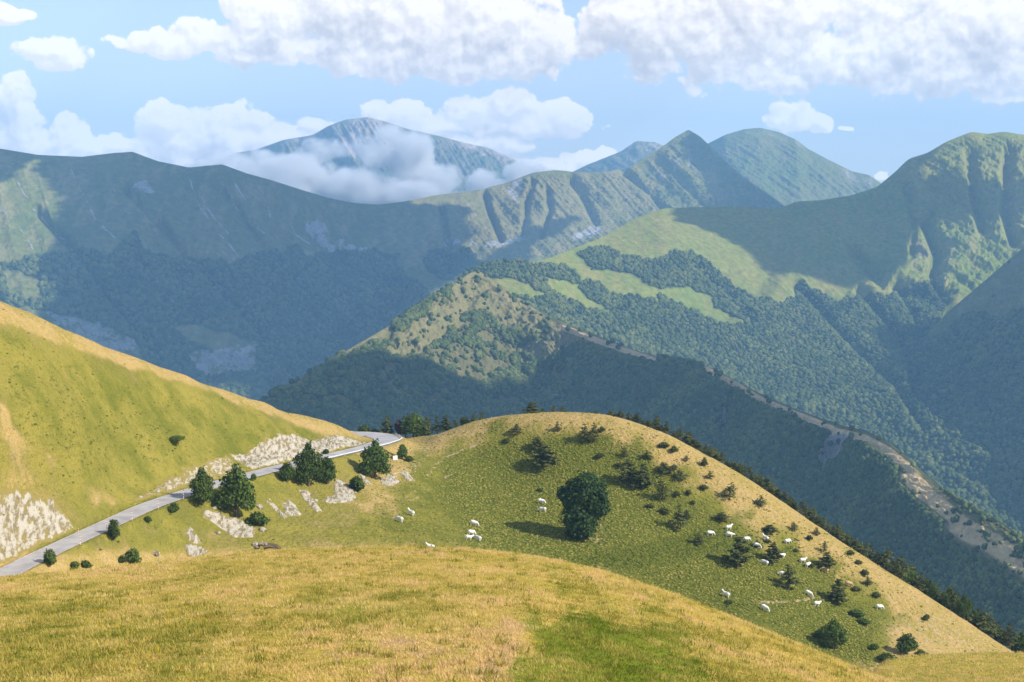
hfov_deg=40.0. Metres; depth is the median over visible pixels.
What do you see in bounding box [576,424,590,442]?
pine tree
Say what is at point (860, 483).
forest
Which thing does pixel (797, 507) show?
pine tree
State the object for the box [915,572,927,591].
pine tree
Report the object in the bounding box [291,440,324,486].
broadleaf tree
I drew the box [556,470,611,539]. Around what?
broadleaf tree
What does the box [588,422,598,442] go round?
pine tree
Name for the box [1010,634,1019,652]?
pine tree
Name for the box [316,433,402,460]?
guard rail
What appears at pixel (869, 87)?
sky
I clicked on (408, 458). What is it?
shrub
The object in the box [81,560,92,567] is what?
shrub
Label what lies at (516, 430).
pine tree
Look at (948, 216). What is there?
mountain
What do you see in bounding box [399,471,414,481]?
rock outcrop
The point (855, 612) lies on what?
shrub
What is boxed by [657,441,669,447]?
pine tree
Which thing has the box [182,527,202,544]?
rock outcrop
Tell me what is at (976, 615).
pine tree
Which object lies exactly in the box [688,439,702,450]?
pine tree
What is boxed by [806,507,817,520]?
pine tree
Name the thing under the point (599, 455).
pine tree
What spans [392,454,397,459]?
stone marker
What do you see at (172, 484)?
rock cutting
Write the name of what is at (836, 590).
pine tree
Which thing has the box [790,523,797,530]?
pine tree
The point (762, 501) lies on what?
pine tree
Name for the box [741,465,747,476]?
pine tree
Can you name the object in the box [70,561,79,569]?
shrub
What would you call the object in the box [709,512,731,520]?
pine tree
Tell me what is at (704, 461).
pine tree
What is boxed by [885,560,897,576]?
pine tree
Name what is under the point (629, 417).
pine tree
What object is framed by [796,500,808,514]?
pine tree
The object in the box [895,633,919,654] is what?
broadleaf tree
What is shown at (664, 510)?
pine tree
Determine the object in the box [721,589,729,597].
cow
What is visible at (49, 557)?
shrub
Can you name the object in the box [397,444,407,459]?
broadleaf tree
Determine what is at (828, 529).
pine tree
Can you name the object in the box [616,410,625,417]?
pine tree
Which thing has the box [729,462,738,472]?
pine tree
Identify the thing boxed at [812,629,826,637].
shrub
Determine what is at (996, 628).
pine tree
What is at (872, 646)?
shrub
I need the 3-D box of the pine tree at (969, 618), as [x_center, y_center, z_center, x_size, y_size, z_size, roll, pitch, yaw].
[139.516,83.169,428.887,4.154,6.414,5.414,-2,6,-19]
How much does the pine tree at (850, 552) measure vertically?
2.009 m
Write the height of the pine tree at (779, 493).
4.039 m
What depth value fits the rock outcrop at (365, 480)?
409.60 m
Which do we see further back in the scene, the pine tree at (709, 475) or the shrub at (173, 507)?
the pine tree at (709, 475)
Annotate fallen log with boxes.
[254,541,281,549]
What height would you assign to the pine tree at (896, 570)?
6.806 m
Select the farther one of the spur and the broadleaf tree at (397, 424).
the spur
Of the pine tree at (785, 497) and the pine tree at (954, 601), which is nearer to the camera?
the pine tree at (954, 601)
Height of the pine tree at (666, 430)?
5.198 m
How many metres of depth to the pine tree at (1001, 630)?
427.51 m
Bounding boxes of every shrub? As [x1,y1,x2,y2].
[43,548,56,564]
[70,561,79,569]
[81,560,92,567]
[107,519,121,540]
[118,555,126,562]
[125,547,141,563]
[144,516,151,521]
[169,435,184,440]
[169,502,178,512]
[245,511,270,525]
[250,473,256,480]
[349,476,364,490]
[358,424,369,431]
[404,455,413,461]
[415,429,429,435]
[725,599,733,604]
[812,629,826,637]
[848,608,864,616]
[855,618,870,624]
[868,643,879,649]
[876,652,895,661]
[914,649,926,655]
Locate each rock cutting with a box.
[0,482,74,563]
[135,455,245,500]
[229,433,364,469]
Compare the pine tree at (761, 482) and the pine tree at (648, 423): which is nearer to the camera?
the pine tree at (761, 482)
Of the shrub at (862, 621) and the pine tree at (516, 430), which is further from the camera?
the pine tree at (516, 430)
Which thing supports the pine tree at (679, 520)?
on the hill at (50, 349)
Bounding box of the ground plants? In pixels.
[1,309,1012,671]
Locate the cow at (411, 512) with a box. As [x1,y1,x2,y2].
[407,508,414,515]
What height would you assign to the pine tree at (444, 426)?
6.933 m
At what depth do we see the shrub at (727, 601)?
379.35 m
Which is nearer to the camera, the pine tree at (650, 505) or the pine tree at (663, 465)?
the pine tree at (650, 505)
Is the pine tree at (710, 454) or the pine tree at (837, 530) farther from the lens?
the pine tree at (710, 454)
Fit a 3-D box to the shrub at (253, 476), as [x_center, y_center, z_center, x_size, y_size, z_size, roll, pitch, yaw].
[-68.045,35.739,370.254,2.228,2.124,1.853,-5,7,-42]
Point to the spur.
(1004, 284)
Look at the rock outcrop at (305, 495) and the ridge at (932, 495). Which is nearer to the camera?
the rock outcrop at (305, 495)
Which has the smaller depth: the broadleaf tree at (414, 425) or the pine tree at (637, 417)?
the pine tree at (637, 417)
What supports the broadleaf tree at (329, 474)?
on the hill at (50, 349)
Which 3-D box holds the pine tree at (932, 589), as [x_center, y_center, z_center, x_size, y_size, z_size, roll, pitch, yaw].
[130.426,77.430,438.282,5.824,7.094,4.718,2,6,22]
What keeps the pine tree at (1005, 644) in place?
on the hill at (50, 349)
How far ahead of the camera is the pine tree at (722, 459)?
464.76 m
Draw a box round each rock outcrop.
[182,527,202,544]
[185,544,207,556]
[203,509,255,537]
[266,500,288,517]
[282,498,301,515]
[299,490,323,511]
[323,479,356,503]
[359,473,372,485]
[380,474,398,486]
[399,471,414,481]
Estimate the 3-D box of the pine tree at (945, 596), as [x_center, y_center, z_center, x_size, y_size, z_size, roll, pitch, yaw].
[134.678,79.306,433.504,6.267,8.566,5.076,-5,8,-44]
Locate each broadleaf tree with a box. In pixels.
[278,462,297,482]
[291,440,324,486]
[319,456,336,484]
[356,438,392,478]
[394,419,403,435]
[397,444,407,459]
[400,413,424,436]
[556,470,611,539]
[818,617,848,649]
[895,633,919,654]
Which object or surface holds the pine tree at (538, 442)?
on the hill at (50, 349)
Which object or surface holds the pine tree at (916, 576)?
on the hill at (50, 349)
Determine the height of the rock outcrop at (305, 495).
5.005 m
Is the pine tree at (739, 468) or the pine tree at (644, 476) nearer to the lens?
the pine tree at (644, 476)
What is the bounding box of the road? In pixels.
[0,431,400,576]
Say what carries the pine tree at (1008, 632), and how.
on the hill at (50, 349)
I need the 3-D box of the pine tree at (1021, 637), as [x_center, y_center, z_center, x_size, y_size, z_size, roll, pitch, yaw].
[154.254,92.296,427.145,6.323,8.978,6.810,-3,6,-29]
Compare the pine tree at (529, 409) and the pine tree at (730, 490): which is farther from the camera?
the pine tree at (529, 409)
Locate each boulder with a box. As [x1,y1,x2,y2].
[153,551,159,555]
[256,504,263,508]
[258,527,266,531]
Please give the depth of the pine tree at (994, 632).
428.89 m
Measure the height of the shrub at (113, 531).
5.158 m
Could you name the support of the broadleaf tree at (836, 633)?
on the hill at (50, 349)
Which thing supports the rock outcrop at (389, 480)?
on the hill at (50, 349)
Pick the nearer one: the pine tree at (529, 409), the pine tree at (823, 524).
the pine tree at (823, 524)
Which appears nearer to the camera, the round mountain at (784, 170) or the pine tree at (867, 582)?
the pine tree at (867, 582)
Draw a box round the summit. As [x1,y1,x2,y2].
[215,117,541,204]
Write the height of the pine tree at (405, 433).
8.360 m
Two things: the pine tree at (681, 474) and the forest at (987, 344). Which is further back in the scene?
the forest at (987, 344)
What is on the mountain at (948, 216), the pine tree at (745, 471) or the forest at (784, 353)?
the forest at (784, 353)
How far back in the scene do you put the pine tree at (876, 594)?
412.65 m
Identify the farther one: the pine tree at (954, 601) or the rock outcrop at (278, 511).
the pine tree at (954, 601)
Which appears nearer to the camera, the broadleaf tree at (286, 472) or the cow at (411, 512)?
the broadleaf tree at (286, 472)
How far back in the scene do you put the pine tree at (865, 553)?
442.80 m
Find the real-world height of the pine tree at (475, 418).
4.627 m
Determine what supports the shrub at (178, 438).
on the hill at (50, 349)
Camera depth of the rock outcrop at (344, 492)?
390.43 m
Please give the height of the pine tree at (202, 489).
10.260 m
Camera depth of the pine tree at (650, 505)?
428.42 m
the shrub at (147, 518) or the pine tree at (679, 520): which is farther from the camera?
the pine tree at (679, 520)
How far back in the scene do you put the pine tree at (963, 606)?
426.41 m
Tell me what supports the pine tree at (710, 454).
on the hill at (50, 349)
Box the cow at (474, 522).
[470,520,478,525]
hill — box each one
[0,301,1011,671]
[0,546,886,681]
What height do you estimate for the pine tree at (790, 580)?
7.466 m
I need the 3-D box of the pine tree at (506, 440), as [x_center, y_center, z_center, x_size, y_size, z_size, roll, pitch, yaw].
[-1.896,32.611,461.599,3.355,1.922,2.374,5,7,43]
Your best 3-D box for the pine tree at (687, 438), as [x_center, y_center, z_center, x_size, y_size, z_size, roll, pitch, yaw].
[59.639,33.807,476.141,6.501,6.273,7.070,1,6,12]
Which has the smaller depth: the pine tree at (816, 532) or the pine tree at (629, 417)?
the pine tree at (816, 532)
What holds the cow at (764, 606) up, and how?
on the hill at (50, 349)
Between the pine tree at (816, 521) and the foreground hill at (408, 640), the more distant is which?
the pine tree at (816, 521)
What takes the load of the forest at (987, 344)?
on the spur
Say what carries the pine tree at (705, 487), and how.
on the hill at (50, 349)
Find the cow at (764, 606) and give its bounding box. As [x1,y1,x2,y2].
[761,604,769,610]
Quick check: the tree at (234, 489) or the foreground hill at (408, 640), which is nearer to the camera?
the foreground hill at (408, 640)
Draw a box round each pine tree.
[189,465,215,505]
[380,415,393,433]
[398,416,409,437]
[422,416,436,435]
[431,416,441,433]
[439,415,451,431]
[451,419,458,427]
[460,415,469,425]
[470,412,477,421]
[503,438,509,442]
[506,424,522,435]
[517,402,539,412]
[529,445,560,467]
[530,436,544,449]
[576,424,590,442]
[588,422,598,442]
[595,452,603,457]
[606,410,616,416]
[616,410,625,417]
[619,459,637,483]
[621,447,629,455]
[625,412,632,420]
[630,413,642,422]
[631,463,652,488]
[640,450,652,459]
[644,503,654,507]
[645,420,653,427]
[653,415,660,429]
[653,462,674,472]
[654,478,671,499]
[656,425,664,431]
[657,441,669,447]
[658,507,669,514]
[663,421,672,433]
[668,505,687,528]
[670,446,678,452]
[673,491,679,496]
[674,470,690,479]
[675,426,684,439]
[680,431,694,444]
[680,510,692,518]
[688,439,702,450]
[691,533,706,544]
[699,457,707,465]
[699,484,707,489]
[702,444,709,454]
[705,445,718,456]
[705,471,714,478]
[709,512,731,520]
[711,449,719,459]
[717,452,726,462]
[721,482,737,498]
[721,537,754,566]
[724,461,731,466]
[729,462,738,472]
[735,464,744,473]
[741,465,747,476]
[742,466,756,479]
[751,474,760,483]
[753,495,768,505]
[756,478,769,488]
[760,477,777,491]
[762,525,778,533]
[762,542,783,562]
[771,488,783,497]
[773,564,803,589]
[778,491,792,502]
[785,496,795,508]
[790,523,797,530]
[793,502,800,512]
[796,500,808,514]
[803,507,813,521]
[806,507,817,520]
[812,516,824,527]
[812,527,820,534]
[816,552,836,568]
[818,516,829,528]
[819,541,827,550]
[824,522,832,532]
[826,579,848,603]
[831,524,843,538]
[833,529,849,541]
[840,533,851,545]
[846,550,854,555]
[849,540,863,550]
[850,586,861,591]
[859,542,871,556]
[860,569,869,574]
[862,576,872,584]
[867,545,875,560]
[872,591,880,597]
[873,547,896,569]
[873,551,881,564]
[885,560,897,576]
[889,556,912,579]
[891,558,907,577]
[896,567,916,583]
[909,565,920,587]
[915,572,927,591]
[922,579,938,597]
[923,613,929,620]
[931,592,942,605]
[941,585,958,608]
[946,588,959,611]
[955,593,973,619]
[965,610,975,621]
[966,609,981,625]
[973,611,995,633]
[983,615,1002,637]
[987,621,1001,639]
[994,629,1004,640]
[998,623,1019,648]
[998,630,1020,646]
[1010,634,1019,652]
[1011,631,1023,651]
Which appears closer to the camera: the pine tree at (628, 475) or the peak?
the pine tree at (628, 475)
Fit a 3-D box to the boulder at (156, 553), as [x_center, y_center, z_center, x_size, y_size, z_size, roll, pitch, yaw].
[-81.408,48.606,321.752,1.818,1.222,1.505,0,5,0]
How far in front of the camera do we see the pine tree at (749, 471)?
466.07 m
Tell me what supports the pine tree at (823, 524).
on the hill at (50, 349)
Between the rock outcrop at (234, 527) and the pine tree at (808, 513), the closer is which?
the rock outcrop at (234, 527)
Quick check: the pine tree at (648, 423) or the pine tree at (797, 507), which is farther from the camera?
the pine tree at (648, 423)
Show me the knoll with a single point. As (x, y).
(957, 667)
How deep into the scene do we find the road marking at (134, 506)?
326.86 m
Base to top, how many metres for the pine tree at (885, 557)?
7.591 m
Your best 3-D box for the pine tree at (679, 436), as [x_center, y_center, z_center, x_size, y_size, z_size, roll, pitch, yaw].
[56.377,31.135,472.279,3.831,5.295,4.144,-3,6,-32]
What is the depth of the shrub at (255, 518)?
349.83 m
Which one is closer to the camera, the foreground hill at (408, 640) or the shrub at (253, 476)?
the foreground hill at (408, 640)
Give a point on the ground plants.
(463, 499)
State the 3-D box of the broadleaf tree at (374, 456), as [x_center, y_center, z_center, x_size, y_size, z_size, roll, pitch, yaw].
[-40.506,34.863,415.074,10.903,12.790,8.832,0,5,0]
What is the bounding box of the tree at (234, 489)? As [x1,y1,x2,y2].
[212,462,256,516]
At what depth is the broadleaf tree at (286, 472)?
380.14 m
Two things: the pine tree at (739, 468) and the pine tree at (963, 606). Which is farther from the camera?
the pine tree at (739, 468)
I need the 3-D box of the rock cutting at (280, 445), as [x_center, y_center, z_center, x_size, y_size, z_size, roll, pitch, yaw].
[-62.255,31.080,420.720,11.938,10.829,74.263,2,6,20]
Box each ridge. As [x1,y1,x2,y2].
[0,130,783,398]
[268,271,1023,625]
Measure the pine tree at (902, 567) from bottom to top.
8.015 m
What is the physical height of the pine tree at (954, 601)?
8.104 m
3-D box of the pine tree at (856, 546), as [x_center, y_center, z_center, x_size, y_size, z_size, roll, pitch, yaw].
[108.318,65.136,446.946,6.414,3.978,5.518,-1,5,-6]
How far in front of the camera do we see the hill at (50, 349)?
385.08 m
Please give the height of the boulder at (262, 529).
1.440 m
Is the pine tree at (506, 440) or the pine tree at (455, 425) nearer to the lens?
the pine tree at (506, 440)
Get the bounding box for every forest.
[0,230,482,400]
[258,269,1023,649]
[462,245,1023,535]
[906,260,1023,520]
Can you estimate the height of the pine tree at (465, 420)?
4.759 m
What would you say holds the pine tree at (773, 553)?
on the hill at (50, 349)
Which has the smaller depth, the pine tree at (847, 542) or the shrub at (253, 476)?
the shrub at (253, 476)
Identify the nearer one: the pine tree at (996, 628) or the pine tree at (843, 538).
the pine tree at (996, 628)
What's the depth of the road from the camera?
326.90 m
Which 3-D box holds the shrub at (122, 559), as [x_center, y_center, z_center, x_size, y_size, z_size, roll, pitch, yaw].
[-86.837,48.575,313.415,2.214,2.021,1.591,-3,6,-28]
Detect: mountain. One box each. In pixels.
[454,132,1023,532]
[708,128,880,205]
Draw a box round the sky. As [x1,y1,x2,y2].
[0,0,1023,182]
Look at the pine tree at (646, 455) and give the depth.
452.14 m
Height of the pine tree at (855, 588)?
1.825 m
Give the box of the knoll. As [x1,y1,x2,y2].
[872,653,1023,681]
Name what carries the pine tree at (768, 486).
on the hill at (50, 349)
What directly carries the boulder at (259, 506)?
on the hill at (50, 349)
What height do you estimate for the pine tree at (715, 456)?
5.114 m
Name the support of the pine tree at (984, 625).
on the hill at (50, 349)
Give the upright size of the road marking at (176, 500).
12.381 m
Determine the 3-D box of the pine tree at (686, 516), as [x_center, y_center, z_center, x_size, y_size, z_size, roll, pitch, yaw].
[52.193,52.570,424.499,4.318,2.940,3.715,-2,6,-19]
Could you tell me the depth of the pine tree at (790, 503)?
461.62 m
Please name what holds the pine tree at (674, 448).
on the hill at (50, 349)
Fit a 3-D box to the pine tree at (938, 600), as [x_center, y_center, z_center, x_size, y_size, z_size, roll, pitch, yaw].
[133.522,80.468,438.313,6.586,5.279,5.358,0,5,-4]
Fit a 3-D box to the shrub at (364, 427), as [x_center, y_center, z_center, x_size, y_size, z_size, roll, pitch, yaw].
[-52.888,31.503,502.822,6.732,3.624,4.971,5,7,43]
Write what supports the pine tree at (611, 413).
on the hill at (50, 349)
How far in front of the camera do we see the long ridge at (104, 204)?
5823.48 m
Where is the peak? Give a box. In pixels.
[573,141,662,171]
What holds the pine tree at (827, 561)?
on the hill at (50, 349)
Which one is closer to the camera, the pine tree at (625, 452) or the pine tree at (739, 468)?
the pine tree at (625, 452)
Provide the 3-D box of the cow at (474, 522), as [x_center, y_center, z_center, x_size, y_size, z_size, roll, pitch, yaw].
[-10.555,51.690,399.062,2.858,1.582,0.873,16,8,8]
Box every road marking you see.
[2,436,374,567]
[18,431,397,574]
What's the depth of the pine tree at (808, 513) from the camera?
459.49 m
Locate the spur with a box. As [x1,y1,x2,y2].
[909,247,1023,495]
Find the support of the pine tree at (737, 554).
on the hill at (50, 349)
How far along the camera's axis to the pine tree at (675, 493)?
436.97 m
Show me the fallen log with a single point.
(265, 545)
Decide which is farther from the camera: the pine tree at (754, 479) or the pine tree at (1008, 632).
the pine tree at (754, 479)
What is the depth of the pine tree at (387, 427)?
497.51 m
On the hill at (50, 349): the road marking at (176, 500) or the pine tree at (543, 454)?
the pine tree at (543, 454)
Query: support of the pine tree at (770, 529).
on the hill at (50, 349)
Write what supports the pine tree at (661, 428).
on the hill at (50, 349)
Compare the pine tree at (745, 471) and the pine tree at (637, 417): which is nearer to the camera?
the pine tree at (745, 471)
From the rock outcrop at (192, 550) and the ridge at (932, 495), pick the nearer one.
the rock outcrop at (192, 550)
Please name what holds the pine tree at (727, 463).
on the hill at (50, 349)
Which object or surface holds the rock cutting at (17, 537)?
on the hill at (50, 349)
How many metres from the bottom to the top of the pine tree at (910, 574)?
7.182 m
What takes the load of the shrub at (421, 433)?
on the hill at (50, 349)
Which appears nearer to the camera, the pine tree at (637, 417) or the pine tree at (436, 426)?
the pine tree at (637, 417)
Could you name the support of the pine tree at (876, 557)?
on the hill at (50, 349)
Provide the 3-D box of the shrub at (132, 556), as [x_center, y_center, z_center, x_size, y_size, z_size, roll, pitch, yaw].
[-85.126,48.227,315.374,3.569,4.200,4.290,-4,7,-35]
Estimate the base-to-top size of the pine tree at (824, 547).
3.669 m
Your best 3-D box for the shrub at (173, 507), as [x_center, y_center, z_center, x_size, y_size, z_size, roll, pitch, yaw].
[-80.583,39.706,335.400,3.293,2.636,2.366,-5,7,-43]
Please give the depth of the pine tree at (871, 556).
450.36 m
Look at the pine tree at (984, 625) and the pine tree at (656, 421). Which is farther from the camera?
the pine tree at (656, 421)
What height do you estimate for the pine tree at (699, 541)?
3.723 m
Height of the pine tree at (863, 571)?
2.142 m
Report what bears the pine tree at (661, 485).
on the hill at (50, 349)
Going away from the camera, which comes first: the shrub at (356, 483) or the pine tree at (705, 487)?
the shrub at (356, 483)
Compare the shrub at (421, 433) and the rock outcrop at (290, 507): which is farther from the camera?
the shrub at (421, 433)
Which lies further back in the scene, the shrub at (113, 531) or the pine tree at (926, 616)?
the pine tree at (926, 616)
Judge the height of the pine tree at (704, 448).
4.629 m

